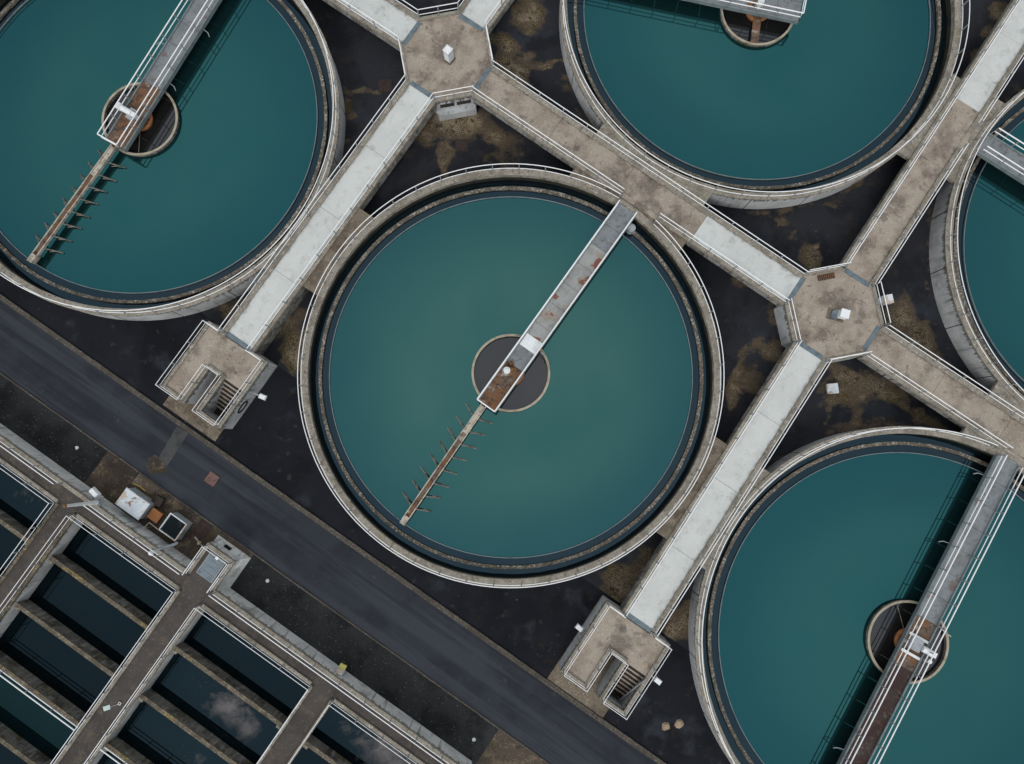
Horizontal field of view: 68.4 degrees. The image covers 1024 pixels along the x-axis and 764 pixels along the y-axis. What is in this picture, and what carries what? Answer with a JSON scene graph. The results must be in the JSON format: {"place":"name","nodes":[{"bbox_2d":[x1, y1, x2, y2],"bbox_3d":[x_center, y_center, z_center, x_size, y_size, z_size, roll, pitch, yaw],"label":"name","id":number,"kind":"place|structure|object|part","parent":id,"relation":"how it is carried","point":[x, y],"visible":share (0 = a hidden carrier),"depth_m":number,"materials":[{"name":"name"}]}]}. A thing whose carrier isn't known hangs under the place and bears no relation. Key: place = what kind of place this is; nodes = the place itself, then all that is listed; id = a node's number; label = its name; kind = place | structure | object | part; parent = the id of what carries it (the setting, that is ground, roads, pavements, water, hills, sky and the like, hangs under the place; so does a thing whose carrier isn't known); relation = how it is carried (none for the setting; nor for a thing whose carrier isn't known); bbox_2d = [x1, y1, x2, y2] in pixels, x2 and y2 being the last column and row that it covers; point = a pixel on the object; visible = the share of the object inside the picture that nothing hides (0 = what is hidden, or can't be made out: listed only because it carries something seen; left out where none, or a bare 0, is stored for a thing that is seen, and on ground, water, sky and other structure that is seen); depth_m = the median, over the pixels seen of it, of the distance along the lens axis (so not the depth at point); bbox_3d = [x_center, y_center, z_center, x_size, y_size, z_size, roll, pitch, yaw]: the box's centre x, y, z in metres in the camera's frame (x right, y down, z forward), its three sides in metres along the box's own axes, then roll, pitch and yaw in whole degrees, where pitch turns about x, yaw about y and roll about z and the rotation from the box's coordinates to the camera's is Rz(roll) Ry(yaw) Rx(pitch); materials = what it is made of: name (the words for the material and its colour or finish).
{"place":"outdoors","nodes":[
{"label":"outdoors","id":0,"kind":"place"},
{"bbox_2d":[84,451,252,574],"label":"pavement","id":1,"kind":"structure","parent":0,"point":[112,477],"depth_m":59.77,"materials":[{"name":"concrete"}]},
{"bbox_2d":[115,487,155,519],"bbox_3d":[-29.409,9.496,59.026,2.290,1.420,1.540,34,86,3],"label":"cabinet","id":2,"kind":"object","parent":1,"relation":"on","point":[136,503],"visible":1,"depth_m":58.34,"materials":[{"name":"metal"}]},
{"bbox_3d":[-29.000,8.897,59.078,1.950,1.030,0.060,34,86,3],"label":"door","id":3,"kind":"part","parent":2,"relation":"part of","materials":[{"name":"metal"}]},
{"bbox_2d":[147,507,164,523],"bbox_3d":[-28.007,10.491,59.343,0.960,0.600,0.860,34,86,3],"label":"orange box","id":4,"kind":"object","parent":1,"relation":"on","point":[155,515],"visible":1,"depth_m":59.05,"materials":[{"name":"orange metal"}]},
{"bbox_2d":[151,494,165,506],"bbox_3d":[-27.895,9.363,59.471,0.840,0.560,0.720,26,85,2],"label":"rust box","id":5,"kind":"object","parent":1,"relation":"on","point":[158,500],"visible":1,"depth_m":59.20,"materials":[{"name":"metal"}]},
{"bbox_2d":[158,512,192,540],"bbox_3d":[-26.269,11.282,58.936,1.600,1.260,1.580,34,86,3],"label":"glazed tank","id":6,"kind":"object","parent":1,"relation":"on","point":[175,526],"visible":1,"depth_m":58.39,"materials":[{"name":"black glass"}]},
{"bbox_2d":[194,536,202,547],"bbox_3d":[-24.541,12.694,59.234,1.353,0.300,0.278,45,86,4],"label":"valve pipe","id":7,"kind":"object","parent":1,"relation":"on","point":[199,542],"visible":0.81,"depth_m":59.21,"materials":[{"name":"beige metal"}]},
{"bbox_2d":[192,519,212,539],"bbox_3d":[-24.473,11.635,59.505,1.100,0.060,1.280,34,86,3],"label":"hatch cover","id":8,"kind":"object","parent":1,"relation":"on","point":[202,529],"visible":1,"depth_m":59.48,"materials":[{"name":"metal"}]},
{"bbox_2d":[0,294,665,763],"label":"road","id":9,"kind":"structure","parent":0,"point":[528,708],"depth_m":59.38,"materials":[{"name":"grey asphalt"}]},
{"bbox_2d":[203,470,220,487],"bbox_3d":[-23.858,7.713,59.903,1.040,0.055,1.040,34,86,3],"label":"manhole cover","id":10,"kind":"object","parent":9,"relation":"on","point":[211,478],"visible":1,"depth_m":59.89,"materials":[{"name":"brown metal"}]},
{"bbox_2d":[379,79,391,91],"bbox_3d":[-10.578,-24.775,62.998,1.140,0.055,1.140,-1,85,0],"label":"manhole cover","id":11,"kind":"object","parent":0,"point":[385,85],"visible":1,"depth_m":62.98,"materials":[{"name":"brown metal"}]},
{"bbox_2d":[2,0,1023,763],"bbox_3d":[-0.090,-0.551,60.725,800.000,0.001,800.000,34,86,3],"label":"ground","id":12,"kind":"structure","parent":0,"point":[526,48],"depth_m":61.82,"materials":[{"name":"black asphalt"}]},
{"bbox_2d":[0,375,107,482],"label":"tarmac strip","id":13,"kind":"object","parent":12,"relation":"on","point":[18,418],"visible":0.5,"depth_m":60.28,"materials":[{"name":"black asphalt"}]},
{"bbox_2d":[0,0,344,320],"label":"settling tank","id":14,"kind":"object","parent":12,"relation":"on","point":[239,285],"visible":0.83,"depth_m":60.01,"materials":[{"name":"concrete"}]},
{"bbox_2d":[27,0,221,264],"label":"scraper bridge","id":15,"kind":"structure","parent":14,"relation":"on","point":[196,17],"depth_m":60.19,"materials":[{"name":"paint"}]},
{"bbox_2d":[106,87,174,152],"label":"well water","id":16,"kind":"structure","parent":14,"relation":"in","point":[157,134],"depth_m":61.24,"materials":[{"name":"liquid"}]},
{"bbox_2d":[0,0,316,292],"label":"water","id":17,"kind":"structure","parent":14,"relation":"in","point":[213,187],"depth_m":61.14,"materials":[{"name":"teal liquid"}]},
{"bbox_2d":[0,0,323,299],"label":"channel water","id":18,"kind":"structure","parent":14,"relation":"in","point":[37,269],"depth_m":60.41,"materials":[{"name":"liquid"}]},
{"bbox_2d":[0,0,331,308],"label":"channel water","id":19,"kind":"structure","parent":14,"relation":"in","point":[62,294],"depth_m":60.35,"materials":[{"name":"liquid"}]},
{"bbox_2d":[0,423,471,763],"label":"rectangular basins","id":20,"kind":"object","parent":12,"relation":"on","point":[98,728],"visible":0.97,"depth_m":56.91,"materials":[{"name":"concrete"}]},
{"bbox_2d":[0,524,24,578],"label":"basin water","id":21,"kind":"structure","parent":20,"relation":"in","point":[9,541],"depth_m":59.14,"materials":[{"name":"liquid"}]},
{"bbox_2d":[0,743,27,763],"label":"basin water","id":22,"kind":"structure","parent":20,"relation":"in","point":[7,756],"depth_m":57.64,"materials":[{"name":"blue liquid"}]},
{"bbox_2d":[0,463,58,532],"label":"basin water","id":23,"kind":"structure","parent":20,"relation":"in","point":[22,504],"depth_m":59.47,"materials":[{"name":"blue liquid"}]},
{"bbox_2d":[0,671,76,761],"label":"basin water","id":24,"kind":"structure","parent":20,"relation":"in","point":[35,725],"depth_m":57.89,"materials":[{"name":"teal liquid"}]},
{"bbox_2d":[0,611,112,714],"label":"basin water","id":25,"kind":"structure","parent":20,"relation":"in","point":[55,663],"depth_m":58.31,"materials":[{"name":"liquid"}]},
{"bbox_2d":[62,498,103,507],"bbox_3d":[-31.587,9.051,55.336,0.520,4.790,0.754,34,86,3],"label":"lamp post","id":26,"kind":"object","parent":20,"relation":"on","point":[99,502],"visible":1,"depth_m":55.77,"materials":[{"name":"white metal"}]},
{"bbox_2d":[29,564,145,666],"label":"basin water","id":27,"kind":"structure","parent":20,"relation":"in","point":[88,615],"depth_m":58.65,"materials":[{"name":"liquid"}]},
{"bbox_2d":[89,487,103,499],"bbox_3d":[-32.096,8.717,57.915,1.153,0.360,0.806,43,86,4],"label":"instrument box","id":28,"kind":"object","parent":20,"relation":"attached to","point":[95,492],"visible":1,"depth_m":57.81,"materials":[{"name":"white metal"}]},
{"bbox_2d":[97,751,125,763],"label":"basin water","id":29,"kind":"structure","parent":20,"relation":"in","point":[105,759],"depth_m":57.62,"materials":[{"name":"blue liquid"}]},
{"bbox_2d":[103,702,120,710],"bbox_3d":[-29.778,24.128,56.109,1.455,0.095,0.375,-21,85,-2],"label":"shovel","id":30,"kind":"object","parent":20,"relation":"on","point":[106,708],"visible":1,"depth_m":56.11,"materials":[{"name":"metal"}]},
{"bbox_2d":[62,523,176,620],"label":"basin water","id":31,"kind":"structure","parent":20,"relation":"in","point":[120,575],"depth_m":58.95,"materials":[{"name":"liquid"}]},
{"bbox_2d":[148,542,177,555],"bbox_3d":[-26.690,12.698,57.561,1.903,1.518,0.403,-25,85,-2],"label":"lamp post","id":32,"kind":"object","parent":20,"relation":"attached to","point":[164,547],"visible":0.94,"depth_m":57.39,"materials":[{"name":"white metal"}]},
{"bbox_2d":[117,701,228,763],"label":"basin water","id":33,"kind":"structure","parent":20,"relation":"in","point":[144,726],"depth_m":57.76,"materials":[{"name":"blue liquid"}]},
{"bbox_2d":[151,653,278,763],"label":"basin water","id":34,"kind":"structure","parent":20,"relation":"in","point":[175,684],"depth_m":57.98,"materials":[{"name":"blue liquid"}]},
{"bbox_2d":[151,620,249,760],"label":"scum flecks","id":35,"kind":"object","parent":34,"relation":"on","point":[214,704],"visible":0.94,"depth_m":57.99,"materials":[{"name":"grey"}]},
{"bbox_2d":[182,535,250,592],"bbox_3d":[-22.741,14.068,57.591,3.200,3.471,3.100,34,86,3],"label":"inlet chamber","id":36,"kind":"object","parent":20,"relation":"attached to","point":[219,562],"visible":1,"depth_m":57.13,"materials":[{"name":"concrete"}]},
{"bbox_2d":[184,610,309,716],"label":"basin water","id":37,"kind":"structure","parent":20,"relation":"in","point":[261,677],"depth_m":58.29,"materials":[{"name":"liquid"}]},
{"bbox_2d":[291,747,329,763],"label":"basin water","id":38,"kind":"structure","parent":20,"relation":"in","point":[307,756],"depth_m":57.63,"materials":[{"name":"liquid"}]},
{"bbox_2d":[335,663,346,675],"bbox_3d":[-12.938,21.770,57.069,0.530,0.450,0.760,26,85,2],"label":"wall box","id":39,"kind":"object","parent":20,"relation":"attached to","point":[341,668],"visible":1,"depth_m":56.99,"materials":[{"name":"yellow metal"}]},
{"bbox_2d":[312,702,417,763],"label":"basin water","id":40,"kind":"structure","parent":20,"relation":"in","point":[343,736],"depth_m":57.75,"materials":[{"name":"blue liquid"}]},
{"bbox_2d":[218,75,436,354],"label":"walkway","id":41,"kind":"structure","parent":12,"relation":"on","point":[335,217],"depth_m":59.41,"materials":[{"name":"grey concrete"}]},
{"bbox_2d":[230,555,495,763],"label":"tarmac strip","id":42,"kind":"object","parent":12,"relation":"on","point":[320,627],"visible":0.88,"depth_m":58.62,"materials":[{"name":"black asphalt"}]},
{"bbox_2d":[0,273,730,763],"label":"asphalt apron","id":43,"kind":"object","parent":12,"relation":"on","point":[266,439],"depth_m":59.52,"materials":[{"name":"black asphalt"}]},
{"bbox_2d":[155,320,276,440],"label":"stair tower","id":44,"kind":"structure","parent":43,"relation":"on","point":[215,377],"depth_m":58.47,"materials":[{"name":"concrete"}]},
{"bbox_2d":[237,401,247,412],"bbox_3d":[-21.189,1.960,59.281,0.140,0.918,1.231,34,86,3],"label":"cable loop","id":45,"kind":"object","parent":44,"relation":"hanging from","point":[246,402],"visible":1,"depth_m":59.21,"materials":[{"name":"black"}]},
{"bbox_2d":[250,391,266,399],"bbox_3d":[-19.769,0.993,58.596,1.479,0.452,0.400,22,85,2],"label":"wall lamp","id":46,"kind":"object","parent":44,"relation":"attached to","point":[262,396],"visible":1,"depth_m":58.39,"materials":[{"name":"white metal"}]},
{"bbox_2d":[547,595,671,719],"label":"stair tower","id":47,"kind":"structure","parent":43,"relation":"on","point":[599,669],"depth_m":56.45,"materials":[{"name":"concrete"}]},
{"bbox_2d":[575,623,583,631],"bbox_3d":[5.188,18.704,57.099,0.854,0.427,0.400,39,86,3],"label":"wall lamp","id":48,"kind":"object","parent":47,"relation":"attached to","point":[579,628],"visible":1,"depth_m":56.91,"materials":[{"name":"white metal"}]},
{"bbox_2d":[642,661,647,667],"bbox_3d":[9.971,21.109,56.227,0.463,0.052,0.446,-44,86,-4],"label":"stone","id":49,"kind":"object","parent":47,"relation":"on","point":[645,664],"visible":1,"depth_m":56.21,"materials":[{"name":"beige stone"}]},
{"bbox_2d":[651,676,661,684],"bbox_3d":[10.715,22.224,56.470,1.092,0.442,0.400,38,86,3],"label":"wall lamp","id":50,"kind":"object","parent":47,"relation":"attached to","point":[657,680],"visible":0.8,"depth_m":56.25,"materials":[{"name":"white metal"}]},
{"bbox_2d":[662,722,669,730],"bbox_3d":[11.846,26.561,58.086,0.685,0.119,0.631,-13,85,-1],"label":"stone","id":51,"kind":"object","parent":43,"relation":"on","point":[665,725],"visible":1,"depth_m":58.05,"materials":[{"name":"beige stone"}]},
{"bbox_2d":[674,719,683,728],"bbox_3d":[12.896,26.381,58.099,0.741,0.126,0.654,-35,86,-3],"label":"stone","id":52,"kind":"object","parent":43,"relation":"on","point":[679,723],"visible":1,"depth_m":58.06,"materials":[{"name":"beige stone"}]},
{"bbox_2d":[323,0,418,50],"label":"walkway","id":53,"kind":"structure","parent":12,"relation":"on","point":[389,22],"depth_m":61.07,"materials":[{"name":"grey concrete"}]},
{"bbox_2d":[398,2,493,120],"bbox_3d":[-5.214,-25.945,61.257,7.712,3.751,7.706,34,86,3],"label":"junction chamber","id":54,"kind":"object","parent":12,"relation":"on","point":[428,71],"visible":0.97,"depth_m":60.78,"materials":[{"name":"concrete"}]},
{"bbox_2d":[443,44,455,64],"bbox_3d":[-5.046,-26.071,59.924,0.720,1.630,0.720,38,86,3],"label":"control cabinet","id":55,"kind":"object","parent":54,"relation":"on","point":[449,58],"visible":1,"depth_m":59.67,"materials":[{"name":"white metal"}]},
{"bbox_3d":[-5.219,-25.857,59.878,0.440,1.280,0.015,38,86,3],"label":"door","id":56,"kind":"part","parent":55,"relation":"part of","materials":[{"name":"white metal"}]},
{"bbox_2d":[455,139,467,150],"bbox_3d":[-4.190,-19.649,62.511,1.040,0.055,1.040,-1,85,0],"label":"manhole cover","id":57,"kind":"object","parent":12,"relation":"on","point":[461,144],"visible":1,"depth_m":62.50,"materials":[{"name":"brown metal"}]},
{"bbox_2d":[457,0,513,34],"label":"walkway","id":58,"kind":"structure","parent":12,"relation":"on","point":[490,12],"depth_m":61.11,"materials":[{"name":"grey concrete"}]},
{"bbox_2d":[297,163,723,587],"bbox_3d":[-0.094,-0.734,58.833,32.592,3.801,32.602,34,86,3],"label":"settling tank","id":59,"kind":"object","parent":12,"relation":"on","point":[651,229],"visible":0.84,"depth_m":58.65,"materials":[{"name":"concrete"}]},
{"bbox_2d":[311,180,709,576],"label":"channel water","id":60,"kind":"structure","parent":59,"relation":"in","point":[641,523],"depth_m":59.24,"materials":[{"name":"liquid"}]},
{"bbox_2d":[330,197,691,556],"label":"water","id":61,"kind":"structure","parent":59,"relation":"in","point":[583,449],"depth_m":59.29,"materials":[{"name":"teal liquid"}]},
{"bbox_2d":[322,190,699,564],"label":"channel water","id":62,"kind":"structure","parent":59,"relation":"in","point":[609,533],"depth_m":59.20,"materials":[{"name":"liquid"}]},
{"bbox_2d":[474,337,547,409],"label":"well water","id":63,"kind":"structure","parent":59,"relation":"in","point":[528,389],"depth_m":59.31,"materials":[{"name":"grey liquid"}]},
{"bbox_2d":[399,200,636,524],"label":"scraper bridge","id":64,"kind":"structure","parent":59,"relation":"on","point":[535,336],"depth_m":58.36,"materials":[{"name":"paint"}]},
{"bbox_2d":[476,730,545,763],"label":"dirt verge","id":65,"kind":"structure","parent":12,"relation":"on","point":[502,748],"depth_m":57.95,"materials":[{"name":"brown soil"}]},
{"bbox_2d":[472,60,808,306],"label":"walkway","id":66,"kind":"structure","parent":12,"relation":"on","point":[674,208],"depth_m":59.69,"materials":[{"name":"beige concrete"}]},
{"bbox_2d":[620,340,831,636],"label":"walkway","id":67,"kind":"structure","parent":12,"relation":"on","point":[733,475],"depth_m":57.44,"materials":[{"name":"grey concrete"}]},
{"bbox_2d":[559,0,969,208],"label":"settling tank","id":68,"kind":"object","parent":12,"relation":"on","point":[596,115],"visible":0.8,"depth_m":60.74,"materials":[{"name":"concrete"}]},
{"bbox_2d":[682,0,806,42],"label":"scraper bridge","id":69,"kind":"structure","parent":68,"relation":"on","point":[787,11],"depth_m":60.95,"materials":[{"name":"paint"}]},
{"bbox_2d":[723,9,789,42],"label":"well water","id":70,"kind":"structure","parent":68,"relation":"in","point":[739,24],"depth_m":62.02,"materials":[{"name":"black liquid"}]},
{"bbox_2d":[584,0,929,178],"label":"water","id":71,"kind":"structure","parent":68,"relation":"in","point":[821,84],"depth_m":61.65,"materials":[{"name":"teal liquid"}]},
{"bbox_2d":[577,0,936,185],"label":"channel water","id":72,"kind":"structure","parent":68,"relation":"in","point":[886,133],"depth_m":61.29,"materials":[{"name":"liquid"}]},
{"bbox_2d":[567,0,946,192],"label":"channel water","id":73,"kind":"structure","parent":68,"relation":"in","point":[894,140],"depth_m":61.55,"materials":[{"name":"liquid"}]},
{"bbox_2d":[825,383,838,393],"bbox_3d":[25.664,0.542,60.440,0.900,0.360,0.820,-6,85,-1],"label":"access hatch","id":74,"kind":"object","parent":12,"relation":"on","point":[832,388],"visible":1,"depth_m":60.26,"materials":[{"name":"white metal"}]},
{"bbox_2d":[774,262,890,362],"bbox_3d":[25.096,-5.277,59.291,7.330,3.751,7.318,34,86,3],"label":"junction chamber","id":75,"kind":"object","parent":12,"relation":"on","point":[801,314],"visible":0.95,"depth_m":58.76,"materials":[{"name":"concrete"}]},
{"bbox_2d":[817,272,834,280],"bbox_3d":[24.620,-8.251,58.992,1.360,0.106,0.440,-12,85,-1],"label":"rusty grating","id":76,"kind":"object","parent":75,"relation":"on","point":[826,276],"visible":1,"depth_m":59.00,"materials":[{"name":"brown metal"}]},
{"bbox_2d":[826,308,850,322],"bbox_3d":[25.231,-5.263,58.180,1.350,1.160,0.840,16,85,2],"label":"control cabinet","id":77,"kind":"object","parent":75,"relation":"on","point":[842,314],"visible":1,"depth_m":58.29,"materials":[{"name":"white metal"}]},
{"bbox_2d":[877,294,893,305],"bbox_3d":[29.027,-6.370,58.617,1.000,0.600,0.700,-11,85,-1],"label":"meter box","id":78,"kind":"object","parent":75,"relation":"attached to","point":[889,298],"visible":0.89,"depth_m":58.34,"materials":[{"name":"white metal"}]},
{"bbox_2d":[688,426,1023,763],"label":"settling tank","id":79,"kind":"object","parent":12,"relation":"on","point":[703,577],"visible":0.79,"depth_m":57.48,"materials":[{"name":"concrete"}]},
{"bbox_2d":[703,434,1023,763],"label":"channel water","id":80,"kind":"structure","parent":79,"relation":"in","point":[738,754],"depth_m":58.75,"materials":[{"name":"liquid"}]},
{"bbox_2d":[711,445,1023,763],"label":"channel water","id":81,"kind":"structure","parent":79,"relation":"in","point":[754,517],"depth_m":58.35,"materials":[{"name":"liquid"}]},
{"bbox_2d":[719,453,1023,763],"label":"water","id":82,"kind":"structure","parent":79,"relation":"in","point":[829,561],"depth_m":57.59,"materials":[{"name":"teal liquid"}]},
{"bbox_2d":[870,603,943,679],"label":"well water","id":83,"kind":"structure","parent":79,"relation":"in","point":[887,625],"depth_m":57.40,"materials":[{"name":"black liquid"}]},
{"bbox_2d":[833,454,1023,763],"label":"scraper bridge","id":84,"kind":"structure","parent":79,"relation":"on","point":[911,650],"depth_m":56.25,"materials":[{"name":"paint"}]},
{"bbox_2d":[838,0,1023,286],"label":"walkway","id":85,"kind":"structure","parent":12,"relation":"on","point":[933,151],"depth_m":60.02,"materials":[{"name":"grey concrete"}]},
{"bbox_2d":[857,324,1023,462],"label":"walkway","id":86,"kind":"structure","parent":12,"relation":"on","point":[995,415],"depth_m":58.15,"materials":[{"name":"beige concrete"}]},
{"bbox_2d":[929,89,1023,405],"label":"settling tank","id":87,"kind":"object","parent":12,"relation":"on","point":[984,367],"visible":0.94,"depth_m":59.77,"materials":[{"name":"concrete"}]},
{"bbox_2d":[957,111,1023,388],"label":"channel water","id":88,"kind":"structure","parent":87,"relation":"in","point":[1013,123],"depth_m":60.40,"materials":[{"name":"liquid"}]},
{"bbox_2d":[958,98,1023,196],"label":"channel water","id":89,"kind":"structure","parent":87,"relation":"in","point":[1018,106],"depth_m":61.48,"materials":[{"name":"liquid"}]},
{"bbox_2d":[964,121,1023,379],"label":"water","id":90,"kind":"structure","parent":87,"relation":"in","point":[994,245],"depth_m":60.25,"materials":[{"name":"teal liquid"}]},
{"bbox_2d":[975,128,1023,184],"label":"scraper bridge","id":91,"kind":"structure","parent":87,"relation":"on","point":[993,150],"depth_m":59.75,"materials":[{"name":"paint"}]}
]}

